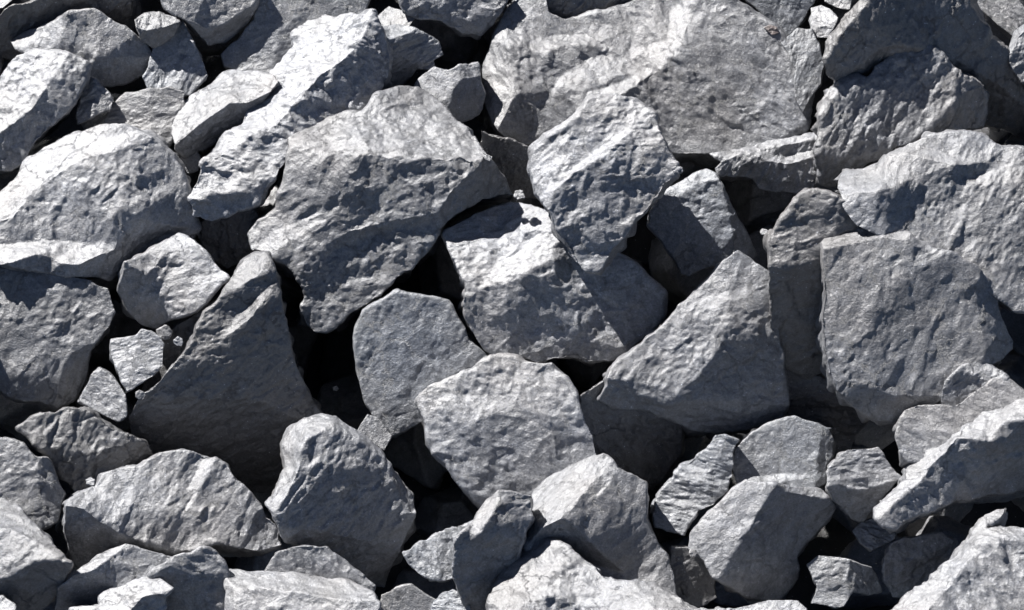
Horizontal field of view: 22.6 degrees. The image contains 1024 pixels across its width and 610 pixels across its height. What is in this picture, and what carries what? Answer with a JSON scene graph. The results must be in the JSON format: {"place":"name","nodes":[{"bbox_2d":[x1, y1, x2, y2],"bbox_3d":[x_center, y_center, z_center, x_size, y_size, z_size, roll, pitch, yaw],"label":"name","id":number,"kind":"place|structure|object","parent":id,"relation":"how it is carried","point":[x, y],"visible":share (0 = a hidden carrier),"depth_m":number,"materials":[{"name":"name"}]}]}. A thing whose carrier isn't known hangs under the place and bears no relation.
{"place":"outdoors","nodes":[
{"label":"outdoors","id":0,"kind":"place"},
{"bbox_2d":[0,0,1023,609],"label":"ground","id":1,"kind":"structure","parent":0,"point":[834,536],"depth_m":5.38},
{"bbox_2d":[0,0,1023,609],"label":"rubble","id":2,"kind":"object","parent":1,"relation":"on","point":[756,208],"visible":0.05,"depth_m":5.29,"materials":[{"name":"grey stone"}]},
{"bbox_2d":[0,437,65,529],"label":"rock","id":3,"kind":"object","parent":2,"relation":"on","point":[30,485],"visible":0.82,"depth_m":4.82,"materials":[{"name":"grey stone"}]},
{"bbox_2d":[0,498,73,609],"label":"rock","id":4,"kind":"object","parent":2,"relation":"on","point":[36,565],"visible":0.98,"depth_m":4.71,"materials":[{"name":"grey stone"}]},
{"bbox_2d":[0,594,16,609],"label":"rock","id":5,"kind":"object","parent":4,"relation":"on","point":[6,603],"visible":1,"depth_m":4.67,"materials":[{"name":"grey stone"}]},
{"bbox_2d":[0,48,91,174],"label":"rock","id":6,"kind":"object","parent":2,"relation":"on","point":[41,91],"visible":0.98,"depth_m":5.17,"materials":[{"name":"stone"}]},
{"bbox_2d":[0,266,115,411],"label":"rock","id":7,"kind":"object","parent":2,"relation":"on","point":[54,330],"visible":0.97,"depth_m":5.00,"materials":[{"name":"grey stone"}]},
{"bbox_2d":[0,0,132,61],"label":"rock","id":8,"kind":"object","parent":2,"relation":"on","point":[16,20],"visible":0.44,"depth_m":5.29,"materials":[{"name":"stone"}]},
{"bbox_2d":[0,0,11,8],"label":"rock","id":9,"kind":"object","parent":8,"relation":"on","point":[3,3],"visible":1,"depth_m":5.28,"materials":[{"name":"grey stone"}]},
{"bbox_2d":[11,8,151,86],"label":"rock","id":10,"kind":"object","parent":2,"relation":"on","point":[114,53],"visible":0.69,"depth_m":5.24,"materials":[{"name":"grey stone"}]},
{"bbox_2d":[15,406,153,493],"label":"rock","id":11,"kind":"object","parent":2,"relation":"on","point":[78,447],"visible":0.85,"depth_m":4.88,"materials":[{"name":"stone"}]},
{"bbox_2d":[76,76,113,124],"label":"rock","id":12,"kind":"object","parent":2,"relation":"on","point":[96,98],"visible":0.92,"depth_m":5.19,"materials":[{"name":"grey stone"}]},
{"bbox_2d":[0,123,203,282],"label":"rock","id":13,"kind":"object","parent":2,"relation":"on","point":[103,202],"visible":0.91,"depth_m":5.03,"materials":[{"name":"stone"}]},
{"bbox_2d":[77,367,127,421],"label":"rock","id":14,"kind":"object","parent":2,"relation":"on","point":[103,394],"visible":0.98,"depth_m":4.92,"materials":[{"name":"grey stone"}]},
{"bbox_2d":[55,543,171,609],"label":"rock","id":15,"kind":"object","parent":2,"relation":"on","point":[97,575],"visible":0.7,"depth_m":4.71,"materials":[{"name":"grey stone"}]},
{"bbox_2d":[68,576,173,609],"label":"rock","id":16,"kind":"object","parent":2,"relation":"on","point":[144,593],"visible":1,"depth_m":4.66,"materials":[{"name":"stone"}]},
{"bbox_2d":[109,329,164,392],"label":"rock","id":17,"kind":"object","parent":2,"relation":"on","point":[136,360],"visible":1,"depth_m":4.92,"materials":[{"name":"stone"}]},
{"bbox_2d":[156,325,172,339],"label":"pebble","id":18,"kind":"object","parent":17,"relation":"on","point":[164,332],"visible":0.95,"depth_m":4.95,"materials":[{"name":"grey stone"}]},
{"bbox_2d":[102,86,184,147],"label":"rock","id":19,"kind":"object","parent":2,"relation":"on","point":[156,110],"visible":0.57,"depth_m":5.20,"materials":[{"name":"grey stone"}]},
{"bbox_2d":[134,11,180,48],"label":"rock","id":20,"kind":"object","parent":2,"relation":"on","point":[154,29],"visible":0.95,"depth_m":5.24,"materials":[{"name":"grey stone"}]},
{"bbox_2d":[56,448,281,570],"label":"rock","id":21,"kind":"object","parent":2,"relation":"on","point":[173,502],"visible":0.81,"depth_m":4.80,"materials":[{"name":"grey stone"}]},
{"bbox_2d":[86,477,94,486],"bbox_3d":[-0.778,0.327,4.729,0.019,0.019,0.027,0,36,0],"label":"chip","id":22,"kind":"object","parent":21,"relation":"on","point":[90,481],"visible":1,"depth_m":4.72,"materials":[{"name":"grey stone"}]},
{"bbox_2d":[116,233,229,328],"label":"rock","id":23,"kind":"object","parent":2,"relation":"on","point":[175,276],"visible":1,"depth_m":4.98,"materials":[{"name":"grey stone"}]},
{"bbox_2d":[142,21,207,98],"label":"rock","id":24,"kind":"object","parent":2,"relation":"on","point":[176,61],"visible":0.81,"depth_m":5.25,"materials":[{"name":"stone"}]},
{"bbox_2d":[147,546,229,609],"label":"rock","id":25,"kind":"object","parent":2,"relation":"on","point":[196,577],"visible":0.78,"depth_m":4.70,"materials":[{"name":"grey stone"}]},
{"bbox_2d":[178,152,201,174],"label":"rock","id":26,"kind":"object","parent":2,"relation":"on","point":[191,162],"visible":0.56,"depth_m":5.16,"materials":[{"name":"grey stone"}]},
{"bbox_2d":[160,0,259,45],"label":"rock","id":27,"kind":"object","parent":2,"relation":"on","point":[213,22],"visible":1,"depth_m":5.26,"materials":[{"name":"grey stone"}]},
{"bbox_2d":[128,250,322,492],"bbox_3d":[-0.555,0.119,5.057,0.401,0.535,0.331,0,36,0],"label":"rock","id":28,"kind":"object","parent":2,"relation":"on","point":[231,389],"visible":0.84,"depth_m":4.92,"materials":[{"name":"stone"}]},
{"bbox_2d":[135,390,145,399],"bbox_3d":[-0.710,0.172,4.894,0.021,0.024,0.020,0,36,0],"label":"chip","id":29,"kind":"object","parent":28,"relation":"on","point":[140,394],"visible":1,"depth_m":4.89,"materials":[{"name":"grey stone"}]},
{"bbox_2d":[173,336,182,345],"bbox_3d":[-0.631,0.070,4.849,0.023,0.022,0.017,21,41,26],"label":"chip","id":30,"kind":"object","parent":28,"relation":"on","point":[177,340],"visible":1,"depth_m":4.84,"materials":[{"name":"grey stone"}]},
{"bbox_2d":[141,300,215,391],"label":"rock","id":31,"kind":"object","parent":28,"relation":"on","point":[172,351],"visible":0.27,"depth_m":5.03,"materials":[{"name":"stone"}]},
{"bbox_2d":[171,69,279,157],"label":"rock","id":32,"kind":"object","parent":2,"relation":"on","point":[207,117],"visible":0.8,"depth_m":5.15,"materials":[{"name":"grey stone"}]},
{"bbox_2d":[197,208,259,270],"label":"rock","id":33,"kind":"object","parent":2,"relation":"on","point":[224,244],"visible":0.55,"depth_m":5.12,"materials":[{"name":"stone"}]},
{"bbox_2d":[187,8,392,225],"bbox_3d":[-0.472,-0.358,5.184,0.536,0.402,0.272,-30,46,-35],"label":"rock","id":34,"kind":"object","parent":2,"relation":"on","point":[326,66],"visible":0.81,"depth_m":5.11,"materials":[{"name":"stone"}]},
{"bbox_2d":[221,0,370,72],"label":"rock","id":35,"kind":"object","parent":2,"relation":"on","point":[262,42],"visible":0.47,"depth_m":5.28,"materials":[{"name":"stone"}]},
{"bbox_2d":[223,569,381,609],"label":"rock","id":36,"kind":"object","parent":2,"relation":"on","point":[262,590],"visible":0.98,"depth_m":4.66,"materials":[{"name":"stone"}]},
{"bbox_2d":[264,545,375,591],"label":"rock","id":37,"kind":"object","parent":2,"relation":"on","point":[323,561],"visible":0.46,"depth_m":4.72,"materials":[{"name":"grey stone"}]},
{"bbox_2d":[264,413,415,586],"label":"rock","id":38,"kind":"object","parent":2,"relation":"on","point":[343,490],"visible":0.86,"depth_m":4.80,"materials":[{"name":"grey stone"}]},
{"bbox_2d":[247,85,512,333],"bbox_3d":[-0.291,-0.161,5.157,0.524,0.481,0.422,-23,42,-29],"label":"rock","id":39,"kind":"object","parent":2,"relation":"on","point":[378,193],"visible":0.97,"depth_m":5.00,"materials":[{"name":"grey stone"}]},
{"bbox_2d":[482,155,491,160],"bbox_3d":[-0.048,-0.285,4.971,0.020,0.015,0.020,0,36,0],"label":"chip","id":40,"kind":"object","parent":39,"relation":"on","point":[487,157],"visible":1,"depth_m":4.97,"materials":[{"name":"grey stone"}]},
{"bbox_2d":[378,6,414,25],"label":"rock","id":41,"kind":"object","parent":2,"relation":"on","point":[388,15],"visible":0.65,"depth_m":5.28,"materials":[{"name":"grey stone"}]},
{"bbox_2d":[380,583,434,609],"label":"rock","id":42,"kind":"object","parent":2,"relation":"on","point":[409,596],"visible":0.94,"depth_m":4.76,"materials":[{"name":"grey stone"}]},
{"bbox_2d":[383,24,442,86],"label":"rock","id":43,"kind":"object","parent":2,"relation":"on","point":[415,49],"visible":0.69,"depth_m":5.25,"materials":[{"name":"stone"}]},
{"bbox_2d":[353,289,487,437],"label":"rock","id":44,"kind":"object","parent":2,"relation":"on","point":[408,347],"visible":0.77,"depth_m":4.96,"materials":[{"name":"stone"}]},
{"bbox_2d":[358,414,391,450],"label":"rock","id":45,"kind":"object","parent":44,"relation":"on","point":[374,429],"visible":0.8,"depth_m":4.89,"materials":[{"name":"grey stone"}]},
{"bbox_2d":[402,520,472,582],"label":"rock","id":46,"kind":"object","parent":2,"relation":"on","point":[430,558],"visible":0.74,"depth_m":4.76,"materials":[{"name":"stone"}]},
{"bbox_2d":[414,62,485,122],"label":"rock","id":47,"kind":"object","parent":2,"relation":"on","point":[458,91],"visible":0.82,"depth_m":5.21,"materials":[{"name":"grey stone"}]},
{"bbox_2d":[430,589,470,609],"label":"rock","id":48,"kind":"object","parent":2,"relation":"on","point":[448,600],"visible":0.94,"depth_m":4.72,"materials":[{"name":"stone"}]},
{"bbox_2d":[451,490,534,609],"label":"rock","id":49,"kind":"object","parent":2,"relation":"on","point":[489,540],"visible":0.89,"depth_m":4.67,"materials":[{"name":"grey stone"}]},
{"bbox_2d":[414,353,595,508],"bbox_3d":[-0.013,0.269,4.940,0.350,0.353,0.300,0,36,0],"label":"rock","id":50,"kind":"object","parent":2,"relation":"on","point":[492,424],"visible":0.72,"depth_m":4.84,"materials":[{"name":"stone"}]},
{"bbox_2d":[480,131,536,202],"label":"rock","id":51,"kind":"object","parent":2,"relation":"on","point":[509,155],"visible":0.46,"depth_m":5.17,"materials":[{"name":"stone"}]},
{"bbox_2d":[441,202,667,366],"bbox_3d":[0.082,-0.020,5.082,0.444,0.368,0.359,0,36,0],"label":"rock","id":52,"kind":"object","parent":2,"relation":"on","point":[532,291],"visible":0.89,"depth_m":4.96,"materials":[{"name":"grey stone"}]},
{"bbox_2d":[513,190,524,199],"bbox_3d":[0.014,-0.213,4.979,0.023,0.023,0.026,0,36,0],"label":"chip","id":53,"kind":"object","parent":52,"relation":"on","point":[518,194],"visible":1,"depth_m":4.97,"materials":[{"name":"grey stone"}]},
{"bbox_2d":[527,93,679,275],"bbox_3d":[0.173,-0.231,4.964,0.310,0.346,0.288,-22,42,-28],"label":"rock","id":54,"kind":"object","parent":52,"relation":"on","point":[603,176],"visible":1,"depth_m":4.86,"materials":[{"name":"grey stone"}]},
{"bbox_2d":[672,166,682,174],"bbox_3d":[0.314,-0.255,4.860,0.022,0.020,0.020,0,36,0],"label":"chip","id":55,"kind":"object","parent":54,"relation":"on","point":[678,170],"visible":1,"depth_m":4.85,"materials":[{"name":"grey stone"}]},
{"bbox_2d":[522,453,676,593],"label":"rock","id":56,"kind":"object","parent":2,"relation":"on","point":[593,509],"visible":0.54,"depth_m":4.74,"materials":[{"name":"stone"}]},
{"bbox_2d":[485,537,725,609],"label":"rock","id":57,"kind":"object","parent":2,"relation":"on","point":[547,573],"visible":1,"depth_m":4.63,"materials":[{"name":"stone"}]},
{"bbox_2d":[579,380,684,489],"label":"rock","id":58,"kind":"object","parent":2,"relation":"on","point":[649,448],"visible":0.56,"depth_m":4.94,"materials":[{"name":"stone"}]},
{"bbox_2d":[668,545,716,607],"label":"rock","id":59,"kind":"object","parent":2,"relation":"on","point":[695,583],"visible":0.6,"depth_m":4.78,"materials":[{"name":"stone"}]},
{"bbox_2d":[597,250,789,439],"bbox_3d":[0.348,0.095,4.958,0.374,0.423,0.308,0,36,0],"label":"rock","id":60,"kind":"object","parent":2,"relation":"on","point":[707,358],"visible":0.87,"depth_m":4.85,"materials":[{"name":"grey stone"}]},
{"bbox_2d":[649,433,738,535],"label":"rock","id":61,"kind":"object","parent":2,"relation":"on","point":[688,491],"visible":1,"depth_m":4.82,"materials":[{"name":"stone"}]},
{"bbox_2d":[646,169,756,275],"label":"rock","id":62,"kind":"object","parent":2,"relation":"on","point":[694,223],"visible":0.92,"depth_m":5.09,"materials":[{"name":"stone"}]},
{"bbox_2d":[760,229,767,234],"bbox_3d":[0.506,-0.146,5.129,0.018,0.016,0.018,0,36,0],"label":"chip","id":63,"kind":"object","parent":62,"relation":"on","point":[763,231],"visible":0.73,"depth_m":5.12,"materials":[{"name":"grey stone"}]},
{"bbox_2d":[688,479,835,603],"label":"rock","id":64,"kind":"object","parent":2,"relation":"on","point":[749,540],"visible":0.97,"depth_m":4.75,"materials":[{"name":"grey stone"}]},
{"bbox_2d":[689,549,697,556],"bbox_3d":[0.335,0.461,4.736,0.018,0.018,0.018,0,36,0],"label":"chip","id":65,"kind":"object","parent":64,"relation":"on","point":[692,553],"visible":1,"depth_m":4.73,"materials":[{"name":"grey stone"}]},
{"bbox_2d":[709,132,816,194],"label":"rock","id":66,"kind":"object","parent":2,"relation":"on","point":[785,165],"visible":0.92,"depth_m":5.12,"materials":[{"name":"grey stone"}]},
{"bbox_2d":[726,600,806,609],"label":"rock","id":67,"kind":"object","parent":2,"relation":"on","point":[781,605],"visible":0.98,"depth_m":4.68,"materials":[{"name":"stone"}]},
{"bbox_2d":[745,0,814,35],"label":"rock","id":68,"kind":"object","parent":2,"relation":"on","point":[789,17],"visible":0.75,"depth_m":5.31,"materials":[{"name":"stone"}]},
{"bbox_2d":[732,415,836,487],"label":"rock","id":69,"kind":"object","parent":2,"relation":"on","point":[794,451],"visible":0.75,"depth_m":4.86,"materials":[{"name":"stone"}]},
{"bbox_2d":[808,5,837,37],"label":"rock","id":70,"kind":"object","parent":2,"relation":"on","point":[822,20],"visible":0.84,"depth_m":5.27,"materials":[{"name":"grey stone"}]},
{"bbox_2d":[787,370,869,453],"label":"rock","id":71,"kind":"object","parent":2,"relation":"on","point":[813,399],"visible":0.43,"depth_m":4.97,"materials":[{"name":"stone"}]},
{"bbox_2d":[763,188,860,379],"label":"rock","id":72,"kind":"object","parent":71,"relation":"on","point":[809,220],"visible":0.66,"depth_m":4.79,"materials":[{"name":"stone"}]},
{"bbox_2d":[824,0,852,9],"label":"rock","id":73,"kind":"object","parent":2,"relation":"on","point":[843,4],"visible":1,"depth_m":5.31,"materials":[{"name":"grey stone"}]},
{"bbox_2d":[806,555,881,608],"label":"rock","id":74,"kind":"object","parent":2,"relation":"on","point":[838,581],"visible":1,"depth_m":4.76,"materials":[{"name":"stone"}]},
{"bbox_2d":[852,518,896,551],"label":"rock","id":75,"kind":"object","parent":2,"relation":"on","point":[870,534],"visible":0.88,"depth_m":4.78,"materials":[{"name":"stone"}]},
{"bbox_2d":[825,447,901,522],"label":"rock","id":76,"kind":"object","parent":75,"relation":"on","point":[860,484],"visible":1,"depth_m":4.74,"materials":[{"name":"grey stone"}]},
{"bbox_2d":[811,45,989,187],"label":"rock","id":77,"kind":"object","parent":2,"relation":"on","point":[888,105],"visible":0.91,"depth_m":4.96,"materials":[{"name":"grey stone"}]},
{"bbox_2d":[815,227,1012,425],"bbox_3d":[0.755,0.046,4.854,0.364,0.432,0.350,0,36,0],"label":"rock","id":78,"kind":"object","parent":2,"relation":"on","point":[906,319],"visible":0.91,"depth_m":4.73,"materials":[{"name":"grey stone"}]},
{"bbox_2d":[881,532,957,597],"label":"rock","id":79,"kind":"object","parent":2,"relation":"on","point":[909,563],"visible":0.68,"depth_m":4.77,"materials":[{"name":"grey stone"}]},
{"bbox_2d":[822,0,1023,139],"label":"rock","id":80,"kind":"object","parent":2,"relation":"on","point":[864,37],"visible":0.75,"depth_m":4.96,"materials":[{"name":"stone"}]},
{"bbox_2d":[1008,24,1023,84],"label":"rock","id":81,"kind":"object","parent":80,"relation":"on","point":[1016,55],"visible":1,"depth_m":5.03,"materials":[{"name":"grey stone"}]},
{"bbox_2d":[834,129,1023,313],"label":"rock","id":82,"kind":"object","parent":2,"relation":"on","point":[961,192],"visible":0.83,"depth_m":4.75,"materials":[{"name":"stone"}]},
{"bbox_2d":[873,398,1023,533],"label":"rock","id":83,"kind":"object","parent":2,"relation":"on","point":[978,460],"visible":0.98,"depth_m":4.64,"materials":[{"name":"stone"}]},
{"bbox_2d":[891,507,1023,609],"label":"rock","id":84,"kind":"object","parent":2,"relation":"on","point":[982,568],"visible":1,"depth_m":4.54,"materials":[{"name":"stone"}]},
{"bbox_2d":[892,377,1023,467],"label":"rock","id":85,"kind":"object","parent":2,"relation":"on","point":[918,431],"visible":0.56,"depth_m":4.69,"materials":[{"name":"grey stone"}]},
{"bbox_2d":[940,362,1009,405],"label":"rock","id":86,"kind":"object","parent":85,"relation":"on","point":[962,382],"visible":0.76,"depth_m":4.71,"materials":[{"name":"grey stone"}]},
{"bbox_2d":[978,0,1023,39],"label":"rock","id":87,"kind":"object","parent":2,"relation":"on","point":[1006,17],"visible":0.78,"depth_m":5.28,"materials":[{"name":"grey stone"}]},
{"bbox_2d":[1004,134,1023,145],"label":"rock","id":88,"kind":"object","parent":2,"relation":"on","point":[1012,139],"visible":0.36,"depth_m":5.19,"materials":[{"name":"stone"}]},
{"bbox_2d":[475,0,814,167],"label":"rock","id":89,"kind":"object","parent":1,"relation":"on","point":[703,79],"visible":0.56,"depth_m":5.24,"materials":[{"name":"grey stone"}]},
{"bbox_2d":[398,0,507,39],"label":"rock","id":90,"kind":"object","parent":89,"relation":"on","point":[475,19],"visible":1,"depth_m":5.27,"materials":[{"name":"grey stone"}]},
{"bbox_2d":[547,0,629,17],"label":"rock","id":91,"kind":"object","parent":89,"relation":"on","point":[564,8],"visible":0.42,"depth_m":5.31,"materials":[{"name":"stone"}]},
{"bbox_2d":[764,25,777,34],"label":"pebble","id":92,"kind":"object","parent":89,"relation":"on","point":[771,30],"visible":0.97,"depth_m":5.23,"materials":[{"name":"stone"}]},
{"bbox_2d":[781,28,824,111],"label":"rock","id":93,"kind":"object","parent":89,"relation":"on","point":[802,46],"visible":0.98,"depth_m":5.23,"materials":[{"name":"stone"}]}
]}

